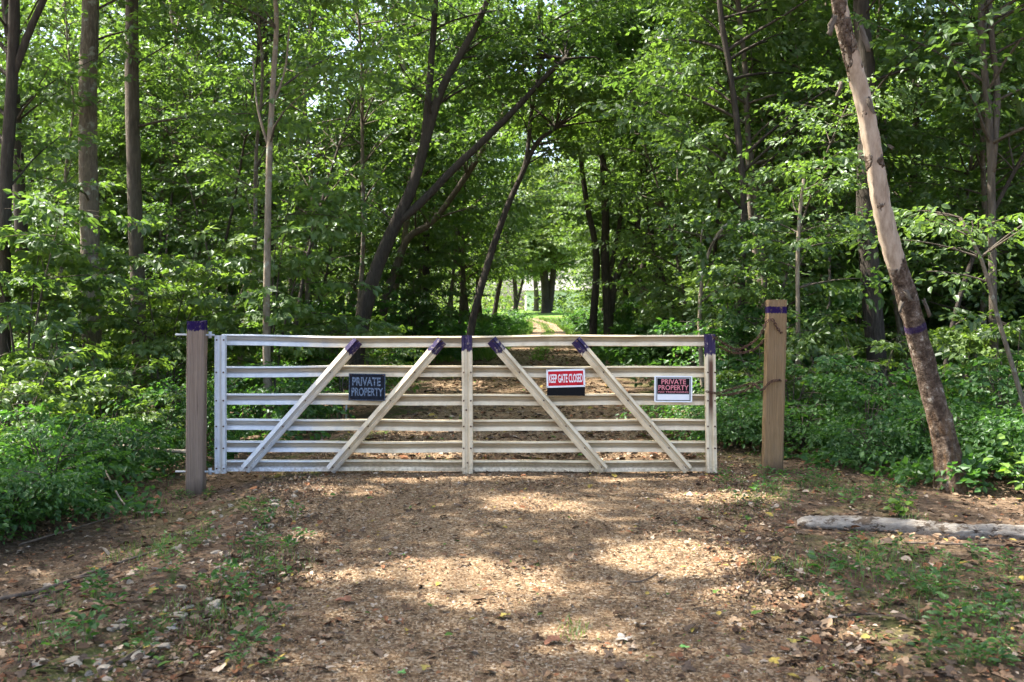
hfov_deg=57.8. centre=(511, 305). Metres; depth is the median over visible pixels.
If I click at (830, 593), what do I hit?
weed
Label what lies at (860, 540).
weed
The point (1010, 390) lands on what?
shrub
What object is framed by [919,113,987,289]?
woodland tree
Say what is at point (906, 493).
weed
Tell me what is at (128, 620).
weed
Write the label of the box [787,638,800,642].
fallen leaf
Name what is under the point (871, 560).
weed
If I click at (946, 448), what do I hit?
leaning dead tree
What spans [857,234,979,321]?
shrub
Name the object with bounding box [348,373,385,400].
sign
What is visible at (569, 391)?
sign
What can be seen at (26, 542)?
stick
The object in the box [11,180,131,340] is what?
shrub
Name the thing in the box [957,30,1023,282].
woodland tree
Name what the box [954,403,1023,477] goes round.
shrub
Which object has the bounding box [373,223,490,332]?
shrub
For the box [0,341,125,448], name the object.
shrub
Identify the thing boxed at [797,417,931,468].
shrub
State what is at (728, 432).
shrub
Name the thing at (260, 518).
weed
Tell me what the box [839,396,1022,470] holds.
shrub
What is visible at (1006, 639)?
weed
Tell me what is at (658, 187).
woodland tree
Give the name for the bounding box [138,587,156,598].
weed
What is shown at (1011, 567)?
weed
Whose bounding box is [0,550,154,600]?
stick
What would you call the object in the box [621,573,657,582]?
stick
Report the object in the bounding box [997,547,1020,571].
weed
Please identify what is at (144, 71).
woodland tree
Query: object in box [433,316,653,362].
verge grass
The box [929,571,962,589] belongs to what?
weed
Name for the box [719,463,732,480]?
weed
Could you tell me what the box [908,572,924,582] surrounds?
weed
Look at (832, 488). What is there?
weed
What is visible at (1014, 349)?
shrub
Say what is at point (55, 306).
shrub
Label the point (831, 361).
shrub
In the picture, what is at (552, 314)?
lawn
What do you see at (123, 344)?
shrub
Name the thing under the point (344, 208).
crooked tree
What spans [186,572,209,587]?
weed
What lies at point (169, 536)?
weed
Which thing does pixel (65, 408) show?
shrub
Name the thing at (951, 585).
weed
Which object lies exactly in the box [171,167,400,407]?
shrub
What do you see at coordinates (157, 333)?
shrub
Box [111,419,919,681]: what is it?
gravel
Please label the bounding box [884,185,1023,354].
shrub
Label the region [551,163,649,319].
woodland tree
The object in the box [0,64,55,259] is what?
woodland tree
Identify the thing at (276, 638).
weed
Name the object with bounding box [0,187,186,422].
shrub
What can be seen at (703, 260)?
young tree
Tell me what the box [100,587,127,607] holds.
weed
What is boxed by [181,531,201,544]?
weed
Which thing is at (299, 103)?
tree
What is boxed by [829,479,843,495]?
weed
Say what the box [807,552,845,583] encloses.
weed
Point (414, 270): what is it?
woodland tree
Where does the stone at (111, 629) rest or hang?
on the ground at (812, 538)
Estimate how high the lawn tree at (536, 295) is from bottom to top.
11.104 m
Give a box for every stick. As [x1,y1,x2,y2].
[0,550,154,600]
[18,516,114,545]
[30,569,110,602]
[103,465,164,512]
[115,645,142,666]
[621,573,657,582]
[754,554,777,581]
[838,612,919,621]
[902,541,1023,546]
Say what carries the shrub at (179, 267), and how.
on the ground at (812, 538)
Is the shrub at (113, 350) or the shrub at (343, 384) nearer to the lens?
the shrub at (343, 384)
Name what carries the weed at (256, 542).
on the ground at (812, 538)
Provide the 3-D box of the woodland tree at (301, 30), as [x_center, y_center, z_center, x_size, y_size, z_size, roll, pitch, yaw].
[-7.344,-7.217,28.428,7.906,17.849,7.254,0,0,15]
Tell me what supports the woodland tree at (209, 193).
on the ground at (812, 538)
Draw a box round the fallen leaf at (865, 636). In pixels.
[861,634,869,638]
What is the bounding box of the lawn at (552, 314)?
[438,310,599,317]
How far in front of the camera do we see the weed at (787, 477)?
7.80 m
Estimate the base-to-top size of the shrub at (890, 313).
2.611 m
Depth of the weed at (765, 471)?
8.06 m
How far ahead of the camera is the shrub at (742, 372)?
10.96 m
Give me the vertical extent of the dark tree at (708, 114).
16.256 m
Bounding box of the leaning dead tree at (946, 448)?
[827,0,969,494]
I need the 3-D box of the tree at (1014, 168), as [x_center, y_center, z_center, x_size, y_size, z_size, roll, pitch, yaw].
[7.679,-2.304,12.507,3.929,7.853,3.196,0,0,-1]
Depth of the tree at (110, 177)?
19.56 m
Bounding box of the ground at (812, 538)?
[0,306,1023,681]
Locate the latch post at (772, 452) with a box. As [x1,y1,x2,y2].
[761,299,786,473]
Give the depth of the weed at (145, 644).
4.11 m
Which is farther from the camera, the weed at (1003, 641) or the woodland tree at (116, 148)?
the woodland tree at (116, 148)
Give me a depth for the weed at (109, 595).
4.66 m
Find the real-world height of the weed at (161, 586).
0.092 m
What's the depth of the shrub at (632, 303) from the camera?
22.64 m
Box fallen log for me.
[797,515,1023,539]
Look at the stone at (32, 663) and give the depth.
4.03 m
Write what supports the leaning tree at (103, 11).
on the ground at (812, 538)
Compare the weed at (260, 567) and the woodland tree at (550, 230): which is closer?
the weed at (260, 567)
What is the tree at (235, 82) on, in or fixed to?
on the ground at (812, 538)
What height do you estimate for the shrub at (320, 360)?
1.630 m
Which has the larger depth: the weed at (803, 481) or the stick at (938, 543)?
the weed at (803, 481)
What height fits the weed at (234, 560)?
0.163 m
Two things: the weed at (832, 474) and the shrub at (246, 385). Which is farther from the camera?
the shrub at (246, 385)
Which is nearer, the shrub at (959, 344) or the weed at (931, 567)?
the weed at (931, 567)
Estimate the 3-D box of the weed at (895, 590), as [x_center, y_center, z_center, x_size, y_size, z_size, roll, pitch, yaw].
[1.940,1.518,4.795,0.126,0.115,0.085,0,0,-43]
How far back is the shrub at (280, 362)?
14.62 m
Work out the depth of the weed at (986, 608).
4.55 m
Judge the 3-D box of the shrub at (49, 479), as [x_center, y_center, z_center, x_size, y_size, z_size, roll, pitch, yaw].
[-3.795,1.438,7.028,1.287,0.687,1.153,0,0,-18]
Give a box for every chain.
[705,379,786,396]
[712,318,780,354]
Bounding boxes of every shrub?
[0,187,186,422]
[0,267,156,410]
[0,341,117,442]
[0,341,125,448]
[0,364,18,380]
[0,385,49,446]
[0,402,152,497]
[0,428,81,469]
[0,446,103,536]
[0,456,132,538]
[0,463,20,527]
[0,472,34,544]
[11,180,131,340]
[11,256,126,410]
[11,281,120,373]
[11,336,101,415]
[12,281,150,398]
[19,412,140,469]
[22,221,278,410]
[34,289,130,367]
[37,413,214,478]
[39,356,174,456]
[53,338,123,373]
[77,198,213,331]
[96,325,248,422]
[96,358,185,413]
[101,361,292,450]
[103,273,186,365]
[103,331,157,370]
[108,266,255,381]
[109,273,214,373]
[111,381,213,457]
[129,233,304,379]
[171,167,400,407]
[179,252,301,360]
[187,232,286,324]
[211,318,306,371]
[213,361,356,439]
[227,280,335,381]
[227,361,313,392]
[235,332,348,405]
[280,310,419,418]
[301,279,411,357]
[303,347,334,364]
[306,313,379,378]
[311,314,423,387]
[324,348,402,381]
[351,238,458,361]
[369,347,431,390]
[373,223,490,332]
[590,217,692,354]
[613,277,728,365]
[614,290,676,356]
[615,391,759,444]
[648,313,764,405]
[649,280,855,400]
[650,389,809,449]
[654,256,802,379]
[666,216,758,325]
[667,330,731,367]
[668,239,751,322]
[685,387,796,441]
[692,340,825,419]
[703,353,879,443]
[714,265,900,388]
[722,393,889,455]
[743,309,880,407]
[747,296,821,348]
[751,308,864,391]
[791,374,959,449]
[792,256,938,370]
[795,327,958,424]
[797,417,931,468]
[800,244,933,374]
[819,354,978,441]
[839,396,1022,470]
[854,329,951,399]
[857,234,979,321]
[860,254,973,326]
[881,309,1023,420]
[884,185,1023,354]
[884,286,976,368]
[895,308,989,368]
[903,357,1016,399]
[918,248,1023,366]
[935,307,1023,429]
[937,193,1022,321]
[939,352,1023,436]
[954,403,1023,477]
[970,336,1022,370]
[984,388,1022,430]
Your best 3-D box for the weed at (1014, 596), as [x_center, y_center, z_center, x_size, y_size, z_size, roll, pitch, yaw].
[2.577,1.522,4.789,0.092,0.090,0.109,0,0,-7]
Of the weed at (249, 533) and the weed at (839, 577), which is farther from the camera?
the weed at (249, 533)
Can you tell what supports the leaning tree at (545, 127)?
on the ground at (812, 538)
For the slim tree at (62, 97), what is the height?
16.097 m
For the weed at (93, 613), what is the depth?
4.32 m
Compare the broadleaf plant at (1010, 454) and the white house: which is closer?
the broadleaf plant at (1010, 454)
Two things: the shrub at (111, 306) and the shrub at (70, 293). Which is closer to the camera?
the shrub at (70, 293)
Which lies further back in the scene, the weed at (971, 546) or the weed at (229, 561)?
the weed at (971, 546)
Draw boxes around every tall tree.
[0,18,62,120]
[23,0,335,259]
[158,9,401,293]
[555,3,918,98]
[875,3,1008,165]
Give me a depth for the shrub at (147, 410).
9.82 m
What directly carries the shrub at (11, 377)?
on the ground at (812, 538)
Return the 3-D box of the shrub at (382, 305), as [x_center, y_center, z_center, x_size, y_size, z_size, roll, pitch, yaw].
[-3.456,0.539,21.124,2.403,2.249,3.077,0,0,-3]
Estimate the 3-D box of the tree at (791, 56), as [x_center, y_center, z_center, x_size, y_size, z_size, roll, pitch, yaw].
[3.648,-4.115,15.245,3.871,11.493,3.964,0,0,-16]
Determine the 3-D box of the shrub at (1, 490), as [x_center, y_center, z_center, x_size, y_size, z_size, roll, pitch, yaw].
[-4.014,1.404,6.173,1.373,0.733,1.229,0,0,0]
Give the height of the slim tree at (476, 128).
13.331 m
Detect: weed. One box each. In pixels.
[41,579,71,608]
[41,617,74,654]
[41,631,64,649]
[53,618,83,641]
[68,605,107,638]
[68,613,99,642]
[79,568,113,599]
[82,567,109,597]
[82,575,102,594]
[91,592,126,616]
[94,573,131,588]
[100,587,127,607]
[121,611,143,633]
[123,631,160,652]
[131,562,148,578]
[133,627,155,643]
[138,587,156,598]
[138,627,155,642]
[146,542,166,557]
[150,610,174,632]
[155,545,176,561]
[155,579,170,593]
[157,554,184,583]
[161,531,176,542]
[177,543,197,558]
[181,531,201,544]
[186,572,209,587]
[196,516,215,528]
[198,563,228,590]
[203,525,220,540]
[213,559,242,587]
[216,568,231,586]
[223,550,252,575]
[223,572,252,600]
[225,639,251,667]
[227,533,247,549]
[227,576,258,592]
[228,619,267,649]
[232,605,263,627]
[237,630,255,648]
[240,581,258,605]
[241,496,266,513]
[244,531,274,547]
[246,532,266,551]
[250,556,273,582]
[252,524,265,540]
[253,509,269,524]
[253,509,274,527]
[254,633,280,644]
[257,535,273,550]
[258,649,285,667]
[265,497,280,517]
[265,601,291,621]
[267,557,292,580]
[275,534,297,546]
[280,527,304,552]
[287,500,304,519]
[296,527,315,538]
[712,468,728,484]
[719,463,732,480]
[733,490,748,498]
[750,480,765,493]
[757,464,774,481]
[768,484,780,493]
[779,473,793,484]
[794,476,812,486]
[798,468,813,480]
[807,467,825,484]
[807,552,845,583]
[808,550,831,558]
[818,484,839,496]
[818,582,842,608]
[822,542,843,556]
[824,466,840,483]
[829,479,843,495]
[831,543,855,567]
[833,561,854,574]
[834,576,852,591]
[838,492,861,507]
[840,585,859,596]
[844,489,862,500]
[848,530,867,551]
[850,552,884,584]
[861,551,877,569]
[864,537,887,560]
[865,483,883,492]
[867,562,889,578]
[871,540,888,557]
[872,474,885,490]
[878,587,898,608]
[881,479,898,495]
[885,564,905,589]
[886,481,906,495]
[888,534,914,556]
[892,571,908,587]
[895,489,917,506]
[899,484,918,500]
[900,562,916,572]
[907,638,947,666]
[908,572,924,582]
[910,570,943,595]
[913,547,935,562]
[915,573,938,595]
[917,581,941,601]
[919,565,952,590]
[921,610,956,637]
[923,629,948,653]
[925,611,955,640]
[928,577,956,592]
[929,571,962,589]
[929,592,973,617]
[931,610,968,632]
[935,549,959,561]
[942,557,963,576]
[944,599,970,629]
[945,634,979,667]
[954,561,970,575]
[955,579,980,595]
[956,638,995,665]
[958,596,989,615]
[959,640,991,660]
[963,537,987,559]
[964,605,999,636]
[964,644,1000,665]
[970,556,1003,580]
[971,547,996,565]
[971,607,1005,624]
[971,638,1021,670]
[976,645,1017,662]
[977,600,1006,624]
[984,586,1020,605]
[984,591,1012,615]
[985,546,1013,561]
[988,623,1012,636]
[991,634,1023,662]
[993,575,1020,599]
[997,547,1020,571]
[997,630,1019,646]
[998,563,1022,572]
[1002,606,1023,624]
[1005,589,1023,606]
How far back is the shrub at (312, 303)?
19.46 m
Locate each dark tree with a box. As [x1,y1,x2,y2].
[152,0,430,305]
[635,0,933,362]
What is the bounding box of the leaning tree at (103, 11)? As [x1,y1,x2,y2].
[38,0,253,221]
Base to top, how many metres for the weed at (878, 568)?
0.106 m
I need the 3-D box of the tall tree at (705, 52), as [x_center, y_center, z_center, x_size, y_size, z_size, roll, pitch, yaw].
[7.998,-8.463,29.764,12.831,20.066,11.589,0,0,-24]
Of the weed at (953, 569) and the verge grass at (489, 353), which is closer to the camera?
the weed at (953, 569)
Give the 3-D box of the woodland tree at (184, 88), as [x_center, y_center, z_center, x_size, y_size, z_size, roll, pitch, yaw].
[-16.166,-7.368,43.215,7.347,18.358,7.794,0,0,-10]
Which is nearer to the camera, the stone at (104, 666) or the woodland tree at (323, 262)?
the stone at (104, 666)
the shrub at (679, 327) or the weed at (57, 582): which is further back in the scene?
the shrub at (679, 327)
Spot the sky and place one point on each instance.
(345, 41)
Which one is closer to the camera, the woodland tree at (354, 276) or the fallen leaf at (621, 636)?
the fallen leaf at (621, 636)
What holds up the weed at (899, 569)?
on the ground at (812, 538)
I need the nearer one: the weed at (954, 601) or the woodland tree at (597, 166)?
the weed at (954, 601)
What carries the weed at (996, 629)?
on the ground at (812, 538)
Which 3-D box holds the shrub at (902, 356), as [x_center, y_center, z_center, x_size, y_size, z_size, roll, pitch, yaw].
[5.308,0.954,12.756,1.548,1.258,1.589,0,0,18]
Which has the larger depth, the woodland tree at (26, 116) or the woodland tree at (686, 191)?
the woodland tree at (26, 116)
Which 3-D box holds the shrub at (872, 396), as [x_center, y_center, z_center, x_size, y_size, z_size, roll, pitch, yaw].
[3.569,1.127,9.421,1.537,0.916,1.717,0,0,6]
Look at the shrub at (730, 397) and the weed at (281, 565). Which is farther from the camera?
the shrub at (730, 397)
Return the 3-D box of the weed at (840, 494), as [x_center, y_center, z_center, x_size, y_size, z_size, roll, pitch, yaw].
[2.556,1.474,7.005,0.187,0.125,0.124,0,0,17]
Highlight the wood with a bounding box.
[1,42,1018,335]
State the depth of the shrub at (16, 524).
7.00 m
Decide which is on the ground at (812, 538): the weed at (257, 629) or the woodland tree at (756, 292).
the woodland tree at (756, 292)
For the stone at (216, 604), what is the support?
on the ground at (812, 538)
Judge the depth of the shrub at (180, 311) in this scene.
12.99 m
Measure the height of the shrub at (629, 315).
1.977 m
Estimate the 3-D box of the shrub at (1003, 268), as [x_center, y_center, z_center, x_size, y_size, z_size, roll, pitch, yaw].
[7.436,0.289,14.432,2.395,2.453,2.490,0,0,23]
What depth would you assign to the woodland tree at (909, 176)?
20.88 m
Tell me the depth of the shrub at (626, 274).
25.51 m
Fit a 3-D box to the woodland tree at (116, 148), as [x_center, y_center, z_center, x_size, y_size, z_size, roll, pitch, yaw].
[-9.173,-2.054,20.497,4.546,7.569,5.302,0,0,41]
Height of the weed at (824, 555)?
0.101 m
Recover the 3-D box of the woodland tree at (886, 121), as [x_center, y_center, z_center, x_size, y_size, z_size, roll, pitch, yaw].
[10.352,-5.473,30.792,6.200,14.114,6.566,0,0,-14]
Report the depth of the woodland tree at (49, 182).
49.79 m
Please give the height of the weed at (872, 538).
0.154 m
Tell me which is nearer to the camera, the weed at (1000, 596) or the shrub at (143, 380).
the weed at (1000, 596)
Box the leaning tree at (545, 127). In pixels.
[412,0,680,385]
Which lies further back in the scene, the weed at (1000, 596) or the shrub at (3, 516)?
the shrub at (3, 516)
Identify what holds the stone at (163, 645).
on the ground at (812, 538)
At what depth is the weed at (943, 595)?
4.67 m
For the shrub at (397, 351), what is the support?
on the ground at (812, 538)
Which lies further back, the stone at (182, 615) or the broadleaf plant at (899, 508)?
the broadleaf plant at (899, 508)
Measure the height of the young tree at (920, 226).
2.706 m
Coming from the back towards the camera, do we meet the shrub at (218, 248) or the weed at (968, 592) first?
the shrub at (218, 248)
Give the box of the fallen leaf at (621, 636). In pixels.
[616,633,631,640]
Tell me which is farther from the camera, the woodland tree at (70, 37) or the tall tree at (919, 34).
the tall tree at (919, 34)
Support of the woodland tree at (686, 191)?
on the ground at (812, 538)
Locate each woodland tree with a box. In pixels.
[0,0,107,261]
[0,0,212,302]
[0,8,70,254]
[0,32,36,184]
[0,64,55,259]
[11,28,219,333]
[13,0,146,276]
[23,54,68,237]
[30,0,224,250]
[55,138,146,279]
[67,0,265,336]
[97,90,305,357]
[108,0,244,246]
[147,107,246,294]
[166,0,399,284]
[171,88,298,296]
[184,48,284,287]
[273,72,440,328]
[277,189,372,307]
[281,189,335,303]
[289,55,421,316]
[313,63,399,316]
[332,0,537,348]
[352,93,454,314]
[372,0,541,334]
[378,0,544,324]
[399,102,521,315]
[429,10,548,313]
[472,69,564,315]
[525,2,691,309]
[542,32,681,309]
[549,158,602,310]
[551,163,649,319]
[553,53,749,378]
[557,167,696,311]
[567,5,690,299]
[587,151,671,293]
[599,154,692,299]
[623,0,887,292]
[630,26,763,277]
[632,0,918,361]
[673,0,962,309]
[676,6,853,263]
[680,66,924,389]
[712,84,852,302]
[759,1,912,252]
[774,17,898,264]
[818,0,1023,373]
[822,0,1022,289]
[832,3,962,199]
[840,81,1000,300]
[904,0,1023,326]
[907,5,1023,207]
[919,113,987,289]
[920,103,966,288]
[952,0,1023,252]
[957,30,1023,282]
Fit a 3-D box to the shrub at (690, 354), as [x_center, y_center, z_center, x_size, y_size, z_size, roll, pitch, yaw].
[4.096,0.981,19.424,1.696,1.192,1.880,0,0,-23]
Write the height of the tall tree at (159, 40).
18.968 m
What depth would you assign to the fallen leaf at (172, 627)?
4.39 m
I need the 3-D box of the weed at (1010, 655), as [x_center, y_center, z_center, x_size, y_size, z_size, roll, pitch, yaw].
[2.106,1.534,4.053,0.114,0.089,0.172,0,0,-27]
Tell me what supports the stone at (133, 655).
on the ground at (812, 538)
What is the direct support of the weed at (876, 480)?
on the ground at (812, 538)
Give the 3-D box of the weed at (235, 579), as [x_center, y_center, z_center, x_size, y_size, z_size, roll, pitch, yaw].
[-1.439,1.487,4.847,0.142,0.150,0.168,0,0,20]
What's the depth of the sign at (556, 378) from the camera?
8.44 m
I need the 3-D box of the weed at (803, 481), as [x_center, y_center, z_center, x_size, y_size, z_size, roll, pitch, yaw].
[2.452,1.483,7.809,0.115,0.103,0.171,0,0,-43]
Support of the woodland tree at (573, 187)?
on the ground at (812, 538)
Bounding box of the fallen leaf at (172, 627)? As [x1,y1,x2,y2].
[166,623,176,629]
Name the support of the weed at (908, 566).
on the ground at (812, 538)
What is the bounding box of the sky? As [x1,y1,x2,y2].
[0,0,1023,305]
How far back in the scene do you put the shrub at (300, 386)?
11.99 m
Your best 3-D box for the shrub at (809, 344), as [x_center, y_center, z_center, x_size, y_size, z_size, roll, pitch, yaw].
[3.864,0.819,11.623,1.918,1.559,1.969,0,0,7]
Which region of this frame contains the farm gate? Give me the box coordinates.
[175,331,716,474]
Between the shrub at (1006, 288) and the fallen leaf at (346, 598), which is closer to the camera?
the fallen leaf at (346, 598)
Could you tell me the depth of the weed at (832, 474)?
7.86 m
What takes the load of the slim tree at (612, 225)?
on the ground at (812, 538)
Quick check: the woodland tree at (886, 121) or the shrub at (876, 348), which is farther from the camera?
the woodland tree at (886, 121)
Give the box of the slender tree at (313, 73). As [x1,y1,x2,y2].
[167,0,441,431]
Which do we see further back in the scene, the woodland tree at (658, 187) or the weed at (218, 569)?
the woodland tree at (658, 187)
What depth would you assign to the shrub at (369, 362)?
19.50 m
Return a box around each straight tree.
[0,0,217,416]
[113,0,323,407]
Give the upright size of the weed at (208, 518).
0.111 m
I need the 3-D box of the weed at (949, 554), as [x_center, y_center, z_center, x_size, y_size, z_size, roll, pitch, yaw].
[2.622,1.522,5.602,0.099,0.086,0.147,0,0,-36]
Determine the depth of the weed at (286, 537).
5.85 m
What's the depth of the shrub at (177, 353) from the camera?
12.94 m
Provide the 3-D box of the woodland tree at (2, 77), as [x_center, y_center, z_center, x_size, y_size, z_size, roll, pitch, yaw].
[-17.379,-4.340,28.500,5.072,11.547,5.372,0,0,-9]
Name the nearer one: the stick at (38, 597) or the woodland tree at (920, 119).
the stick at (38, 597)
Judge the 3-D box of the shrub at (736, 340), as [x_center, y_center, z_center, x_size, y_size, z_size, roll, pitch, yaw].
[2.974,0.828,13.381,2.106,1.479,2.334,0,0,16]
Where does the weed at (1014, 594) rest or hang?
on the ground at (812, 538)
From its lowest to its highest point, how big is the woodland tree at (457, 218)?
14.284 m
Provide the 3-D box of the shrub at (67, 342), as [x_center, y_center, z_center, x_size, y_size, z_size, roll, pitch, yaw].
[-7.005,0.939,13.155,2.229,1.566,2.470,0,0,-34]
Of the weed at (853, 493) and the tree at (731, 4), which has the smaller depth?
the weed at (853, 493)
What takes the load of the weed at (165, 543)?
on the ground at (812, 538)
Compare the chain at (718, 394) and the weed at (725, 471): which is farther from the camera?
the chain at (718, 394)
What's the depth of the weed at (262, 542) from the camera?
5.83 m
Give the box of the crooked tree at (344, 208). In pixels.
[191,0,422,364]
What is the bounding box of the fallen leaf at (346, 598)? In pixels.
[335,595,352,600]
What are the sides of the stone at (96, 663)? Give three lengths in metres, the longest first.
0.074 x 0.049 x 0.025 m
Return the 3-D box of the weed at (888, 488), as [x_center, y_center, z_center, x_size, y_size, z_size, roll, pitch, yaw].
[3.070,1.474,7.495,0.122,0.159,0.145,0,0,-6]
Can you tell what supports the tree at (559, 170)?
on the ground at (812, 538)
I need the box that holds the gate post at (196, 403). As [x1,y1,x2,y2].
[185,320,207,494]
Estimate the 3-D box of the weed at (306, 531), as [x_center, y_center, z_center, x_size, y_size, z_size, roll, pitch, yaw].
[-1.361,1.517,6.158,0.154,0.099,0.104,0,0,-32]
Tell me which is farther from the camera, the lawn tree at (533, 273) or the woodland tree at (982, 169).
the lawn tree at (533, 273)
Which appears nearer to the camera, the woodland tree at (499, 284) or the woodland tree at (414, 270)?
the woodland tree at (414, 270)
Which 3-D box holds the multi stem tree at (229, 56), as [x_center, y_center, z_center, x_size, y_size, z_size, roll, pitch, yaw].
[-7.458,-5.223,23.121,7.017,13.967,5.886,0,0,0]
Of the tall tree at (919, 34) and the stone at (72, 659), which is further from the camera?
the tall tree at (919, 34)
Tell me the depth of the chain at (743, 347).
8.47 m
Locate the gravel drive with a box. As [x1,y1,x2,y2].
[131,318,853,681]
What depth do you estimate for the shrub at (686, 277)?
24.25 m
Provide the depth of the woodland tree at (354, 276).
30.32 m
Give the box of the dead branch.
[101,444,185,460]
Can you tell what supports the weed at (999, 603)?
on the ground at (812, 538)
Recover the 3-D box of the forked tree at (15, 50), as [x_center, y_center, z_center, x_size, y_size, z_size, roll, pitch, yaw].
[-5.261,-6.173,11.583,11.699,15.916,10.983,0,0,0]
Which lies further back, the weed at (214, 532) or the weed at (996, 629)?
the weed at (214, 532)
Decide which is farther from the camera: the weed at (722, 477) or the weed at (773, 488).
the weed at (722, 477)
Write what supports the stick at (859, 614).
on the ground at (812, 538)
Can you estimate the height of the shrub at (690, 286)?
2.364 m
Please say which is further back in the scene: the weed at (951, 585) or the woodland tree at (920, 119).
the woodland tree at (920, 119)
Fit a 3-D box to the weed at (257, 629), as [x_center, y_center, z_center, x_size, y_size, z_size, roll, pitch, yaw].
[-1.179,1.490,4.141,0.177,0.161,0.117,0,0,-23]
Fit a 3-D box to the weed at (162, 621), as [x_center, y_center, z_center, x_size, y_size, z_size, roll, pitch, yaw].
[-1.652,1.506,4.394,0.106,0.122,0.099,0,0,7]
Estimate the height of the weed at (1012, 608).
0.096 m
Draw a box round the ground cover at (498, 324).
[0,306,1023,521]
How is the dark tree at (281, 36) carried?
on the ground at (812, 538)
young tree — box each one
[629,189,819,387]
[687,149,919,420]
[822,201,1023,412]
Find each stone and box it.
[30,658,45,666]
[63,660,82,671]
[64,656,83,663]
[85,670,93,675]
[93,658,102,665]
[97,664,112,671]
[106,624,119,631]
[130,650,145,661]
[156,642,170,649]
[169,611,187,618]
[176,584,187,589]
[205,599,221,609]
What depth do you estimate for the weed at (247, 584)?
4.94 m
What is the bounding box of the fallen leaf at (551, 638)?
[544,635,559,644]
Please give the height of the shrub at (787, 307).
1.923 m
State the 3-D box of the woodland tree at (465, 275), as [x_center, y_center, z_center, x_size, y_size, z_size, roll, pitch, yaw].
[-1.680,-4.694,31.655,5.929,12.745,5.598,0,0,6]
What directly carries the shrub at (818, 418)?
on the ground at (812, 538)
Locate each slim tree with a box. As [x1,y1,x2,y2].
[0,0,156,340]
[320,0,504,356]
[330,0,617,321]
[537,0,734,364]
[553,0,960,353]
[624,0,908,399]
[831,0,1023,402]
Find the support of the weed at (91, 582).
on the ground at (812, 538)
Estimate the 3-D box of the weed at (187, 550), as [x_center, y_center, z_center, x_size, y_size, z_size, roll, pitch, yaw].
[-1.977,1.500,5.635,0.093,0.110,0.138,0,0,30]
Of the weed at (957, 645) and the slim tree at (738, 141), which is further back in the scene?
the slim tree at (738, 141)
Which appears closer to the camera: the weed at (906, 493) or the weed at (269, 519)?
the weed at (269, 519)
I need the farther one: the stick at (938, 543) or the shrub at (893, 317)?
the shrub at (893, 317)
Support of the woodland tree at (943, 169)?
on the ground at (812, 538)
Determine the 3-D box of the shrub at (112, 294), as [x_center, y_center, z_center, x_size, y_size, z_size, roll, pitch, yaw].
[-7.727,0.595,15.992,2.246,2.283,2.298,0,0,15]
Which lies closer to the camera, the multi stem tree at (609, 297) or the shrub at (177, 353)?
the shrub at (177, 353)
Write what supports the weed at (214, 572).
on the ground at (812, 538)
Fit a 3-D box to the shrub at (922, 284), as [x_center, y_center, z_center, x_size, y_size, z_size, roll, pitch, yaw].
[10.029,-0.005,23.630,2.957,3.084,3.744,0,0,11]
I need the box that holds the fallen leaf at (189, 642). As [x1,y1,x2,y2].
[186,639,200,644]
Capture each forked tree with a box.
[0,0,113,426]
[307,0,645,392]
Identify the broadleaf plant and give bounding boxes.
[883,493,915,516]
[983,433,1023,489]
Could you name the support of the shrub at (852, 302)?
on the ground at (812, 538)
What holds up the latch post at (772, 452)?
on the ground at (812, 538)
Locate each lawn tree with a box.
[451,191,576,312]
[503,153,594,312]
[510,217,587,310]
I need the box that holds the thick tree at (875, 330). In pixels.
[803,0,1023,406]
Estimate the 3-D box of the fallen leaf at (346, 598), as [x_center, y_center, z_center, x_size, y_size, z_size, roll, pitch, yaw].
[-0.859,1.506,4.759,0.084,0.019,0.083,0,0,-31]
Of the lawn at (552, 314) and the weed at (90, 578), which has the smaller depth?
the weed at (90, 578)
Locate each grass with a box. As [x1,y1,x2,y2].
[2,446,1023,662]
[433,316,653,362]
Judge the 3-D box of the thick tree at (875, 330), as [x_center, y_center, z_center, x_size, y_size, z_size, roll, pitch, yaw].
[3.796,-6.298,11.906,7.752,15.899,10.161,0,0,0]
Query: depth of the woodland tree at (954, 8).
18.34 m
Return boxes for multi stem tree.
[98,0,334,256]
[464,0,728,365]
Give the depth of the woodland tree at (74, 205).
37.09 m
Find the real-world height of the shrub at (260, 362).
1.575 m
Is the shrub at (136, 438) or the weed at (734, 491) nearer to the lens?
the weed at (734, 491)
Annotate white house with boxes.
[522,276,591,309]
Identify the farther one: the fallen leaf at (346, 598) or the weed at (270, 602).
the fallen leaf at (346, 598)
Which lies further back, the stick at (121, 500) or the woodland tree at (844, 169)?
the woodland tree at (844, 169)
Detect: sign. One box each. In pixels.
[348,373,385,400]
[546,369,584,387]
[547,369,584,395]
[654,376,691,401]

